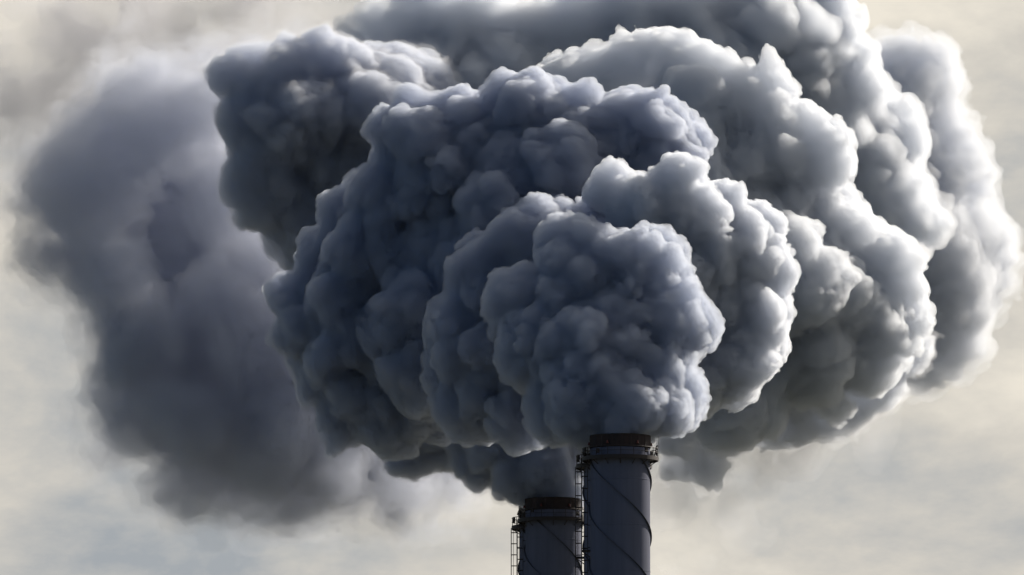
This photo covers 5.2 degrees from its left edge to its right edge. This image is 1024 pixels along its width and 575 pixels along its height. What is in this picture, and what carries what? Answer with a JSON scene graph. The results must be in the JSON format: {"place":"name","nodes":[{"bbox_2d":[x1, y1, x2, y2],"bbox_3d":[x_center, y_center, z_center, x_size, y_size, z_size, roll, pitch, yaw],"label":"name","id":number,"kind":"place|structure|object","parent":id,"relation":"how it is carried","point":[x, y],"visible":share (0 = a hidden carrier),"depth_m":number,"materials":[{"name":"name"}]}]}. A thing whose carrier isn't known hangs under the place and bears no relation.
{"place":"outdoors","nodes":[
{"label":"outdoors","id":0,"kind":"place"},
{"bbox_2d":[0,0,1023,574],"label":"sky","id":1,"kind":"structure","parent":0,"point":[287,287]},
{"label":"ground","id":2,"kind":"structure","parent":0,"visible":0},
{"bbox_2d":[517,497,583,574],"bbox_3d":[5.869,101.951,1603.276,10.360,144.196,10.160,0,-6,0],"label":"chimney","id":3,"kind":"object","parent":2,"relation":"on","point":[552,526],"visible":0.93,"depth_m":1606.98,"materials":[{"name":"grey metal"}]},
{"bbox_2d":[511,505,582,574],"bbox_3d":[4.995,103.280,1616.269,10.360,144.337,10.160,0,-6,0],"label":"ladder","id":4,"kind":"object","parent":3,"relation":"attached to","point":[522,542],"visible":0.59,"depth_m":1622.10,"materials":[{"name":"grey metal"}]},
{"bbox_2d":[581,433,657,574],"bbox_3d":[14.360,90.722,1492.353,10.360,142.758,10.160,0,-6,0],"label":"chimney","id":5,"kind":"object","parent":2,"relation":"on","point":[620,480],"visible":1,"depth_m":1495.77,"materials":[{"name":"grey metal"}]},
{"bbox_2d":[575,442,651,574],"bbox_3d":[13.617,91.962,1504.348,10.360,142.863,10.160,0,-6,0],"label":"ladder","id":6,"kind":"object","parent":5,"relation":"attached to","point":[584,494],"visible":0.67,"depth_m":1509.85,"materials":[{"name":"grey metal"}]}
]}

